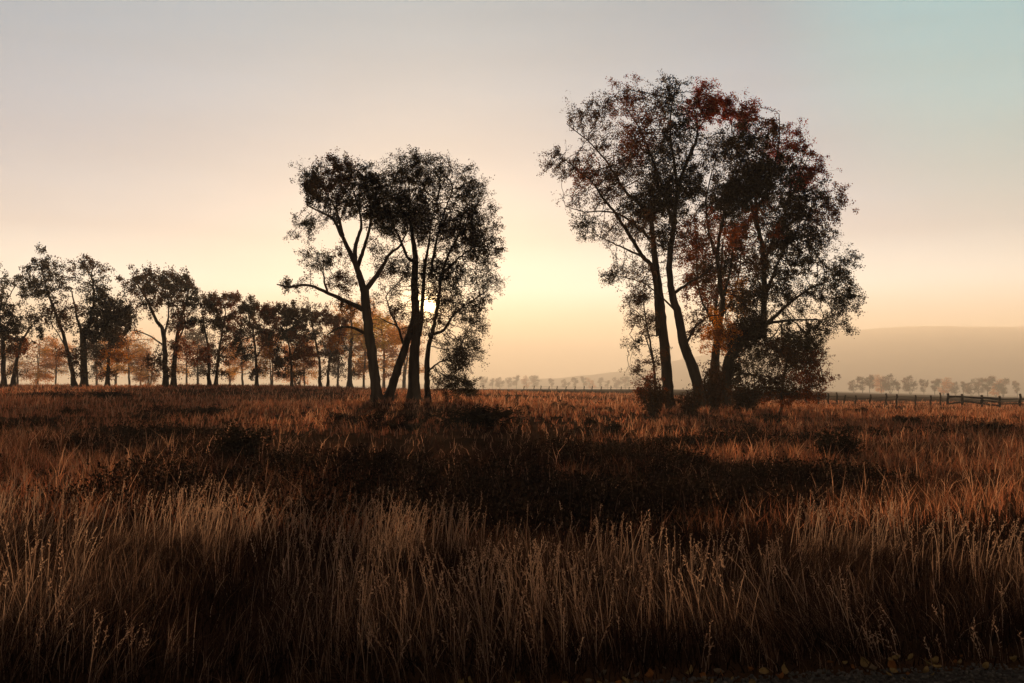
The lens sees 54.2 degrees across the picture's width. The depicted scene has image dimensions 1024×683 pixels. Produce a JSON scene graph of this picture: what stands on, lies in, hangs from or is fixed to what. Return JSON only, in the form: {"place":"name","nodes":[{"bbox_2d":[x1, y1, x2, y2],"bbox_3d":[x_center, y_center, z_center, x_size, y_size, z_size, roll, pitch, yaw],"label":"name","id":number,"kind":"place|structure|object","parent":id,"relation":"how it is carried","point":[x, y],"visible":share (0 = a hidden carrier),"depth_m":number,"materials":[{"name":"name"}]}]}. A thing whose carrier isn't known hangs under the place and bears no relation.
{"place":"outdoors","nodes":[
{"label":"outdoors","id":0,"kind":"place"},
{"bbox_2d":[0,382,1023,682],"bbox_3d":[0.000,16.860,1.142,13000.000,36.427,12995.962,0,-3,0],"label":"ground","id":1,"kind":"structure","parent":0,"point":[466,440],"depth_m":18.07,"materials":[{"name":"brown plant"}]},
{"bbox_2d":[0,336,37,383],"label":"grove tree","id":2,"kind":"object","parent":1,"relation":"on","point":[28,375],"visible":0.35,"depth_m":301.08,"materials":[{"name":"brown plant"}]},
{"bbox_2d":[0,263,46,386],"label":"grove tree","id":3,"kind":"object","parent":1,"relation":"on","point":[18,326],"visible":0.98,"depth_m":118.13,"materials":[{"name":"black plant"}]},
{"bbox_2d":[7,338,61,384],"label":"grove tree","id":4,"kind":"object","parent":1,"relation":"on","point":[45,375],"visible":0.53,"depth_m":327.96,"materials":[{"name":"brown plant"}]},
{"bbox_2d":[0,392,81,398],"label":"sagebrush","id":5,"kind":"object","parent":1,"relation":"on","point":[50,394],"visible":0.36,"depth_m":72.32,"materials":[{"name":"brown plant"}]},
{"bbox_2d":[32,334,75,382],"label":"grove tree","id":6,"kind":"object","parent":1,"relation":"on","point":[56,361],"visible":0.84,"depth_m":293.86,"materials":[{"name":"orange plant"}]},
{"bbox_2d":[55,406,88,415],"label":"sagebrush","id":7,"kind":"object","parent":1,"relation":"on","point":[67,410],"visible":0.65,"depth_m":46.50,"materials":[{"name":"brown plant"}]},
{"bbox_2d":[12,242,135,387],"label":"grove tree","id":8,"kind":"object","parent":1,"relation":"on","point":[86,332],"visible":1,"depth_m":114.73,"materials":[{"name":"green plant"}]},
{"bbox_2d":[77,338,117,385],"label":"grove tree","id":9,"kind":"object","parent":1,"relation":"on","point":[93,375],"visible":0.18,"depth_m":348.37,"materials":[{"name":"brown plant"}]},
{"bbox_2d":[80,390,139,397],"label":"sagebrush","id":10,"kind":"object","parent":1,"relation":"on","point":[101,394],"visible":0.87,"depth_m":75.55,"materials":[{"name":"brown plant"}]},
{"bbox_2d":[81,300,142,386],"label":"grove tree","id":11,"kind":"object","parent":1,"relation":"on","point":[108,355],"visible":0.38,"depth_m":121.96,"materials":[{"name":"black plant"}]},
{"bbox_2d":[91,332,137,384],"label":"grove tree","id":12,"kind":"object","parent":1,"relation":"on","point":[115,381],"visible":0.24,"depth_m":314.83,"materials":[{"name":"brown plant"}]},
{"bbox_2d":[99,328,155,384],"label":"grove tree","id":13,"kind":"object","parent":1,"relation":"on","point":[131,341],"visible":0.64,"depth_m":285.86,"materials":[{"name":"orange plant"}]},
{"bbox_2d":[127,347,153,385],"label":"grove tree","id":14,"kind":"object","parent":1,"relation":"on","point":[136,378],"visible":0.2,"depth_m":376.48,"materials":[{"name":"brown plant"}]},
{"bbox_2d":[127,343,161,385],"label":"grove tree","id":15,"kind":"object","parent":1,"relation":"on","point":[150,380],"visible":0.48,"depth_m":300.23,"materials":[{"name":"brown plant"}]},
{"bbox_2d":[126,413,172,420],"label":"sagebrush","id":16,"kind":"object","parent":1,"relation":"on","point":[145,416],"visible":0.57,"depth_m":41.85,"materials":[{"name":"brown plant"}]},
{"bbox_2d":[114,262,204,387],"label":"grove tree","id":17,"kind":"object","parent":1,"relation":"on","point":[183,283],"visible":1,"depth_m":119.55,"materials":[{"name":"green plant"}]},
{"bbox_2d":[169,333,205,384],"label":"grove tree","id":18,"kind":"object","parent":1,"relation":"on","point":[184,370],"visible":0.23,"depth_m":335.93,"materials":[{"name":"brown plant"}]},
{"bbox_2d":[172,327,217,384],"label":"grove tree","id":19,"kind":"object","parent":1,"relation":"on","point":[190,336],"visible":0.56,"depth_m":285.17,"materials":[{"name":"brown plant"}]},
{"bbox_2d":[170,289,244,385],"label":"grove tree","id":20,"kind":"object","parent":1,"relation":"on","point":[211,303],"visible":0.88,"depth_m":123.03,"materials":[{"name":"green plant"}]},
{"bbox_2d":[185,406,231,413],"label":"sagebrush","id":21,"kind":"object","parent":1,"relation":"on","point":[204,410],"visible":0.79,"depth_m":48.61,"materials":[{"name":"brown plant"}]},
{"bbox_2d":[220,345,239,384],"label":"grove tree","id":22,"kind":"object","parent":1,"relation":"on","point":[229,379],"visible":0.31,"depth_m":391.34,"materials":[{"name":"brown plant"}]},
{"bbox_2d":[204,418,281,464],"bbox_3d":[-6.579,2.475,24.369,1.706,1.232,2.116,3,-4,-44],"label":"sagebrush","id":23,"kind":"object","parent":1,"relation":"on","point":[236,441],"visible":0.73,"depth_m":24.10,"materials":[{"name":"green plant"}]},
{"bbox_2d":[218,336,270,384],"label":"grove tree","id":24,"kind":"object","parent":1,"relation":"on","point":[241,368],"visible":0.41,"depth_m":299.07,"materials":[{"name":"brown plant"}]},
{"bbox_2d":[230,293,287,386],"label":"grove tree","id":25,"kind":"object","parent":1,"relation":"on","point":[252,307],"visible":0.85,"depth_m":121.32,"materials":[{"name":"black plant"}]},
{"bbox_2d":[251,334,289,384],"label":"grove tree","id":26,"kind":"object","parent":1,"relation":"on","point":[271,380],"visible":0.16,"depth_m":314.29,"materials":[{"name":"brown plant"}]},
{"bbox_2d":[263,299,318,387],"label":"grove tree","id":27,"kind":"object","parent":1,"relation":"on","point":[291,316],"visible":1,"depth_m":119.13,"materials":[{"name":"black plant"}]},
{"bbox_2d":[269,332,331,384],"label":"grove tree","id":28,"kind":"object","parent":1,"relation":"on","point":[287,378],"visible":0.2,"depth_m":361.95,"materials":[{"name":"brown plant"}]},
{"bbox_2d":[283,341,321,385],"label":"grove tree","id":29,"kind":"object","parent":1,"relation":"on","point":[305,368],"visible":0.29,"depth_m":327.15,"materials":[{"name":"brown plant"}]},
{"bbox_2d":[295,287,351,386],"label":"grove tree","id":30,"kind":"object","parent":1,"relation":"on","point":[334,321],"visible":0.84,"depth_m":137.59,"materials":[{"name":"black plant"}]},
{"bbox_2d":[315,328,357,385],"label":"grove tree","id":31,"kind":"object","parent":1,"relation":"on","point":[335,370],"visible":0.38,"depth_m":314.61,"materials":[{"name":"brown plant"}]},
{"bbox_2d":[328,411,356,420],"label":"sagebrush","id":32,"kind":"object","parent":1,"relation":"on","point":[334,413],"visible":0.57,"depth_m":44.03,"materials":[{"name":"brown plant"}]},
{"bbox_2d":[277,148,414,402],"bbox_3d":[-10.625,-4.145,64.221,8.970,16.534,9.053,0,-3,0],"label":"cottonwood tree","id":33,"kind":"object","parent":1,"relation":"on","point":[313,184],"visible":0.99,"depth_m":63.61,"materials":[{"name":"black plant"}]},
{"bbox_2d":[326,298,401,387],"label":"grove tree","id":34,"kind":"object","parent":1,"relation":"on","point":[363,348],"visible":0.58,"depth_m":189.85,"materials":[{"name":"brown plant"}]},
{"bbox_2d":[344,316,387,387],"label":"grove tree","id":35,"kind":"object","parent":1,"relation":"on","point":[362,365],"visible":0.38,"depth_m":321.11,"materials":[{"name":"brown plant"}]},
{"bbox_2d":[352,307,408,387],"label":"grove tree","id":36,"kind":"object","parent":1,"relation":"on","point":[389,349],"visible":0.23,"depth_m":343.45,"materials":[{"name":"brown plant"}]},
{"bbox_2d":[365,421,428,432],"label":"sagebrush","id":37,"kind":"object","parent":1,"relation":"on","point":[407,426],"visible":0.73,"depth_m":38.85,"materials":[{"name":"brown plant"}]},
{"bbox_2d":[378,323,435,388],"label":"grove tree","id":38,"kind":"object","parent":1,"relation":"on","point":[406,366],"visible":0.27,"depth_m":328.73,"materials":[{"name":"brown plant"}]},
{"bbox_2d":[364,144,508,402],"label":"cottonwood tree","id":39,"kind":"object","parent":1,"relation":"on","point":[424,213],"visible":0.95,"depth_m":65.71,"materials":[{"name":"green plant"}]},
{"bbox_2d":[462,386,478,397],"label":"sagebrush","id":40,"kind":"object","parent":1,"relation":"on","point":[470,395],"visible":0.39,"depth_m":88.76,"materials":[{"name":"brown plant"}]},
{"bbox_2d":[429,404,527,426],"bbox_3d":[-1.154,3.128,41.870,3.970,1.007,3.973,3,-4,-44],"label":"sagebrush","id":41,"kind":"object","parent":1,"relation":"on","point":[480,416],"visible":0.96,"depth_m":41.07,"materials":[{"name":"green plant"}]},
{"bbox_2d":[480,376,487,386],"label":"cottonwood tree","id":42,"kind":"object","parent":1,"relation":"on","point":[484,381],"visible":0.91,"depth_m":2249.49,"materials":[{"name":"beige plant"}]},
{"bbox_2d":[494,377,503,388],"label":"cottonwood tree","id":43,"kind":"object","parent":1,"relation":"on","point":[499,383],"visible":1,"depth_m":2206.85,"materials":[{"name":"beige plant"}]},
{"bbox_2d":[505,377,512,387],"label":"cottonwood tree","id":44,"kind":"object","parent":1,"relation":"on","point":[508,380],"visible":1,"depth_m":2326.52,"materials":[{"name":"beige plant"}]},
{"bbox_2d":[0,401,1022,542],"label":"scrub","id":45,"kind":"object","parent":1,"relation":"on","point":[673,488],"visible":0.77,"depth_m":19.08,"materials":[{"name":"brown plant"}]},
{"bbox_2d":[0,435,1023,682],"bbox_3d":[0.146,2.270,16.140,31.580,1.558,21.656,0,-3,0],"label":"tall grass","id":46,"kind":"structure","parent":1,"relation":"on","point":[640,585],"depth_m":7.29,"materials":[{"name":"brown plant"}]},
{"bbox_2d":[512,375,521,388],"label":"cottonwood tree","id":47,"kind":"object","parent":1,"relation":"on","point":[515,383],"visible":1,"depth_m":2297.18,"materials":[{"name":"beige plant"}]},
{"bbox_2d":[521,375,530,388],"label":"cottonwood tree","id":48,"kind":"object","parent":1,"relation":"on","point":[525,381],"visible":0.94,"depth_m":2152.42,"materials":[{"name":"beige plant"}]},
{"bbox_2d":[528,374,541,386],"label":"cottonwood tree","id":49,"kind":"object","parent":1,"relation":"on","point":[534,378],"visible":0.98,"depth_m":2262.58,"materials":[{"name":"beige plant"}]},
{"bbox_2d":[550,401,569,408],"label":"sagebrush","id":50,"kind":"object","parent":1,"relation":"on","point":[555,403],"visible":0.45,"depth_m":59.21,"materials":[{"name":"brown plant"}]},
{"bbox_2d":[561,379,569,388],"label":"cottonwood tree","id":51,"kind":"object","parent":1,"relation":"on","point":[564,382],"visible":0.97,"depth_m":2165.08,"materials":[{"name":"beige plant"}]},
{"bbox_2d":[571,377,578,387],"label":"cottonwood tree","id":52,"kind":"object","parent":1,"relation":"on","point":[575,382],"visible":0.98,"depth_m":2093.40,"materials":[{"name":"beige plant"}]},
{"bbox_2d":[566,405,586,410],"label":"sagebrush","id":53,"kind":"object","parent":1,"relation":"on","point":[573,408],"visible":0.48,"depth_m":56.98,"materials":[{"name":"brown plant"}]},
{"bbox_2d":[523,386,637,391],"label":"wire fence","id":54,"kind":"object","parent":1,"relation":"on","point":[621,387],"visible":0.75,"depth_m":243.67,"materials":[{"name":"brown wood"}]},
{"bbox_2d":[585,377,595,388],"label":"cottonwood tree","id":55,"kind":"object","parent":1,"relation":"on","point":[591,382],"visible":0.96,"depth_m":2205.75,"materials":[{"name":"beige plant"}]},
{"bbox_2d":[584,415,598,426],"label":"sagebrush","id":56,"kind":"object","parent":1,"relation":"on","point":[590,421],"visible":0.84,"depth_m":43.06,"materials":[{"name":"brown plant"}]},
{"bbox_2d":[600,405,614,412],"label":"sagebrush","id":57,"kind":"object","parent":1,"relation":"on","point":[608,409],"visible":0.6,"depth_m":55.53,"materials":[{"name":"brown plant"}]},
{"bbox_2d":[602,419,623,433],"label":"sagebrush","id":58,"kind":"object","parent":1,"relation":"on","point":[615,426],"visible":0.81,"depth_m":37.77,"materials":[{"name":"brown plant"}]},
{"bbox_2d":[612,377,622,386],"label":"cottonwood tree","id":59,"kind":"object","parent":1,"relation":"on","point":[619,382],"visible":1,"depth_m":2195.82,"materials":[{"name":"beige plant"}]},
{"bbox_2d":[620,376,630,388],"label":"cottonwood tree","id":60,"kind":"object","parent":1,"relation":"on","point":[627,379],"visible":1,"depth_m":2186.22,"materials":[{"name":"beige plant"}]},
{"bbox_2d":[536,69,740,411],"bbox_3d":[7.502,-5.900,60.346,12.466,20.622,11.036,0,-3,0],"label":"cottonwood tree","id":61,"kind":"object","parent":1,"relation":"on","point":[650,207],"visible":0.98,"depth_m":59.29,"materials":[{"name":"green plant"}]},
{"bbox_2d":[619,278,677,410],"bbox_3d":[7.716,0.254,58.467,3.275,8.104,3.746,2,-3,-35],"label":"tree","id":62,"kind":"object","parent":1,"relation":"on","point":[646,324],"visible":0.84,"depth_m":58.23,"materials":[{"name":"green plant"}]},
{"bbox_2d":[645,668,653,680],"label":"fallen leaf","id":63,"kind":"object","parent":1,"relation":"on","point":[649,673],"visible":1,"depth_m":5.80,"materials":[{"name":"orange plant"}]},
{"bbox_2d":[635,377,667,416],"bbox_3d":[7.321,2.833,52.175,1.692,2.420,1.547,-2,-3,36],"label":"sagebrush","id":64,"kind":"object","parent":1,"relation":"on","point":[654,398],"visible":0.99,"depth_m":51.97,"materials":[{"name":"brown plant"}]},
{"bbox_2d":[675,380,707,417],"bbox_3d":[9.079,2.986,50.922,1.541,2.084,1.409,2,-4,-41],"label":"sagebrush","id":65,"kind":"object","parent":1,"relation":"on","point":[691,406],"visible":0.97,"depth_m":50.81,"materials":[{"name":"brown plant"}]},
{"bbox_2d":[699,361,730,410],"bbox_3d":[11.509,2.507,56.950,1.688,3.416,1.846,0,-3,1],"label":"sagebrush","id":66,"kind":"object","parent":1,"relation":"on","point":[717,386],"visible":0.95,"depth_m":56.73,"materials":[{"name":"brown plant"}]},
{"bbox_2d":[710,667,723,674],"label":"fallen leaf","id":67,"kind":"object","parent":1,"relation":"on","point":[717,671],"visible":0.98,"depth_m":5.86,"materials":[{"name":"brown plant"}]},
{"bbox_2d":[674,214,760,377],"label":"cottonwood tree","id":68,"kind":"object","parent":1,"relation":"on","point":[714,296],"visible":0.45,"depth_m":81.80,"materials":[{"name":"orange plant"}]},
{"bbox_2d":[723,374,767,411],"bbox_3d":[13.623,3.120,58.413,2.526,2.390,2.309,-1,-3,11],"label":"sagebrush","id":69,"kind":"object","parent":1,"relation":"on","point":[742,403],"visible":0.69,"depth_m":58.17,"materials":[{"name":"brown plant"}]},
{"bbox_2d":[747,413,794,424],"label":"sagebrush","id":70,"kind":"object","parent":1,"relation":"on","point":[769,417],"visible":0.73,"depth_m":47.03,"materials":[{"name":"brown plant"}]},
{"bbox_2d":[692,87,868,408],"bbox_3d":[17.062,-5.808,63.517,11.096,20.575,11.624,0,-3,0],"label":"cottonwood tree","id":71,"kind":"object","parent":1,"relation":"on","point":[746,184],"visible":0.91,"depth_m":61.73,"materials":[{"name":"brown plant"}]},
{"bbox_2d":[726,325,839,412],"bbox_3d":[15.604,1.626,57.257,6.413,5.203,5.375,0,-3,0],"label":"bush","id":72,"kind":"object","parent":1,"relation":"on","point":[781,390],"visible":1,"depth_m":56.87,"materials":[{"name":"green plant"}]},
{"bbox_2d":[781,662,788,673],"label":"fallen leaf","id":73,"kind":"object","parent":1,"relation":"on","point":[784,669],"visible":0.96,"depth_m":5.96,"materials":[{"name":"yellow plant"}]},
{"bbox_2d":[807,423,869,463],"bbox_3d":[8.572,2.716,26.344,1.664,1.132,1.342,0,-3,3],"label":"sagebrush","id":74,"kind":"object","parent":1,"relation":"on","point":[844,442],"visible":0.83,"depth_m":26.18,"materials":[{"name":"brown plant"}]},
{"bbox_2d":[848,380,859,392],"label":"cottonwood tree","id":75,"kind":"object","parent":1,"relation":"on","point":[851,388],"visible":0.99,"depth_m":1165.03,"materials":[{"name":"beige plant"}]},
{"bbox_2d":[841,406,870,412],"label":"sagebrush","id":76,"kind":"object","parent":1,"relation":"on","point":[862,408],"visible":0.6,"depth_m":60.44,"materials":[{"name":"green plant"}]},
{"bbox_2d":[855,377,869,392],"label":"cottonwood tree","id":77,"kind":"object","parent":1,"relation":"on","point":[862,382],"visible":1,"depth_m":1081.97,"materials":[{"name":"beige plant"}]},
{"bbox_2d":[860,656,868,667],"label":"fallen leaf","id":78,"kind":"object","parent":1,"relation":"on","point":[863,663],"visible":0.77,"depth_m":6.11,"materials":[{"name":"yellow plant"}]},
{"bbox_2d":[865,374,874,392],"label":"cottonwood tree","id":79,"kind":"object","parent":1,"relation":"on","point":[871,379],"visible":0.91,"depth_m":1103.80,"materials":[{"name":"beige plant"}]},
{"bbox_2d":[805,392,941,405],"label":"wire fence","id":80,"kind":"object","parent":1,"relation":"on","point":[885,400],"visible":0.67,"depth_m":99.48,"materials":[{"name":"brown wood"}]},
{"bbox_2d":[871,375,883,393],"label":"cottonwood tree","id":81,"kind":"object","parent":1,"relation":"on","point":[879,384],"visible":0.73,"depth_m":1191.17,"materials":[{"name":"beige plant"}]},
{"bbox_2d":[879,374,898,393],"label":"cottonwood tree","id":82,"kind":"object","parent":1,"relation":"on","point":[885,385],"visible":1,"depth_m":1098.70,"materials":[{"name":"beige plant"}]},
{"bbox_2d":[887,414,922,423],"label":"sagebrush","id":83,"kind":"object","parent":1,"relation":"on","point":[902,419],"visible":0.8,"depth_m":45.12,"materials":[{"name":"brown plant"}]},
{"bbox_2d":[900,375,918,394],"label":"cottonwood tree","id":84,"kind":"object","parent":1,"relation":"on","point":[907,386],"visible":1,"depth_m":1118.86,"materials":[{"name":"beige plant"}]},
{"bbox_2d":[919,378,928,391],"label":"cottonwood tree","id":85,"kind":"object","parent":1,"relation":"on","point":[923,385],"visible":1,"depth_m":1187.94,"materials":[{"name":"beige plant"}]},
{"bbox_2d":[930,378,941,394],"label":"cottonwood tree","id":86,"kind":"object","parent":1,"relation":"on","point":[936,382],"visible":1,"depth_m":1173.10,"materials":[{"name":"beige plant"}]},
{"bbox_2d":[935,378,954,394],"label":"cottonwood tree","id":87,"kind":"object","parent":1,"relation":"on","point":[943,391],"visible":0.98,"depth_m":1201.89,"materials":[{"name":"beige plant"}]},
{"bbox_2d":[949,381,959,395],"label":"cottonwood tree","id":88,"kind":"object","parent":1,"relation":"on","point":[954,389],"visible":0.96,"depth_m":1207.69,"materials":[{"name":"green plant"}]},
{"bbox_2d":[960,380,965,395],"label":"cottonwood tree","id":89,"kind":"object","parent":1,"relation":"on","point":[962,385],"visible":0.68,"depth_m":1160.78,"materials":[{"name":"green plant"}]},
{"bbox_2d":[963,382,977,395],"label":"cottonwood tree","id":90,"kind":"object","parent":1,"relation":"on","point":[967,389],"visible":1,"depth_m":1082.75,"materials":[{"name":"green plant"}]},
{"bbox_2d":[971,377,985,395],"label":"cottonwood tree","id":91,"kind":"object","parent":1,"relation":"on","point":[978,384],"visible":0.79,"depth_m":1220.79,"materials":[{"name":"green plant"}]},
{"bbox_2d":[946,393,1023,407],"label":"rail fence","id":92,"kind":"object","parent":1,"relation":"on","point":[999,399],"visible":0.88,"depth_m":102.38,"materials":[{"name":"brown wood"}]},
{"bbox_2d":[957,421,1017,430],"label":"sagebrush","id":93,"kind":"object","parent":1,"relation":"on","point":[982,425],"visible":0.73,"depth_m":39.61,"materials":[{"name":"brown plant"}]},
{"bbox_2d":[981,375,996,396],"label":"cottonwood tree","id":94,"kind":"object","parent":1,"relation":"on","point":[986,386],"visible":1,"depth_m":1129.82,"materials":[{"name":"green plant"}]},
{"bbox_2d":[988,379,1002,396],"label":"cottonwood tree","id":95,"kind":"object","parent":1,"relation":"on","point":[993,393],"visible":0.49,"depth_m":1212.97,"materials":[{"name":"beige plant"}]},
{"bbox_2d":[992,377,1010,396],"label":"cottonwood tree","id":96,"kind":"object","parent":1,"relation":"on","point":[999,385],"visible":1,"depth_m":1173.39,"materials":[{"name":"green plant"}]},
{"bbox_2d":[1012,380,1020,396],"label":"cottonwood tree","id":97,"kind":"object","parent":1,"relation":"on","point":[1016,384],"visible":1,"depth_m":1212.27,"materials":[{"name":"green plant"}]},
{"bbox_2d":[0,0,1023,385],"label":"sky","id":98,"kind":"structure","parent":0,"point":[136,132],"materials":[{"name":"beige"}]},
{"bbox_2d":[317,326,1023,394],"bbox_3d":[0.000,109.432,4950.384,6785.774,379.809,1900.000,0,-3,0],"label":"hill","id":99,"kind":"structure","parent":0,"point":[954,353],"depth_m":4693.63,"materials":[{"name":"beige"}]},
{"bbox_2d":[611,663,1023,682],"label":"gravel","id":100,"kind":"structure","parent":0,"point":[860,673],"depth_m":5.87,"materials":[{"name":"gravel"}]},
{"bbox_2d":[756,667,768,673],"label":"fallen leaf","id":101,"kind":"object","parent":100,"relation":"on","point":[763,670],"visible":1,"depth_m":5.87,"materials":[{"name":"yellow plant"}]},
{"bbox_2d":[888,660,896,668],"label":"fallen leaf","id":102,"kind":"object","parent":100,"relation":"on","point":[891,663],"visible":0.9,"depth_m":6.01,"materials":[{"name":"orange plant"}]},
{"bbox_2d":[739,669,1023,682],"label":"gravel road","id":103,"kind":"structure","parent":0,"point":[943,679],"depth_m":5.86,"materials":[{"name":"gravel"}]},
{"bbox_2d":[982,661,988,668],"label":"fallen leaf","id":104,"kind":"object","parent":103,"relation":"on","point":[985,665],"visible":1,"depth_m":6.01,"materials":[{"name":"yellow plant"}]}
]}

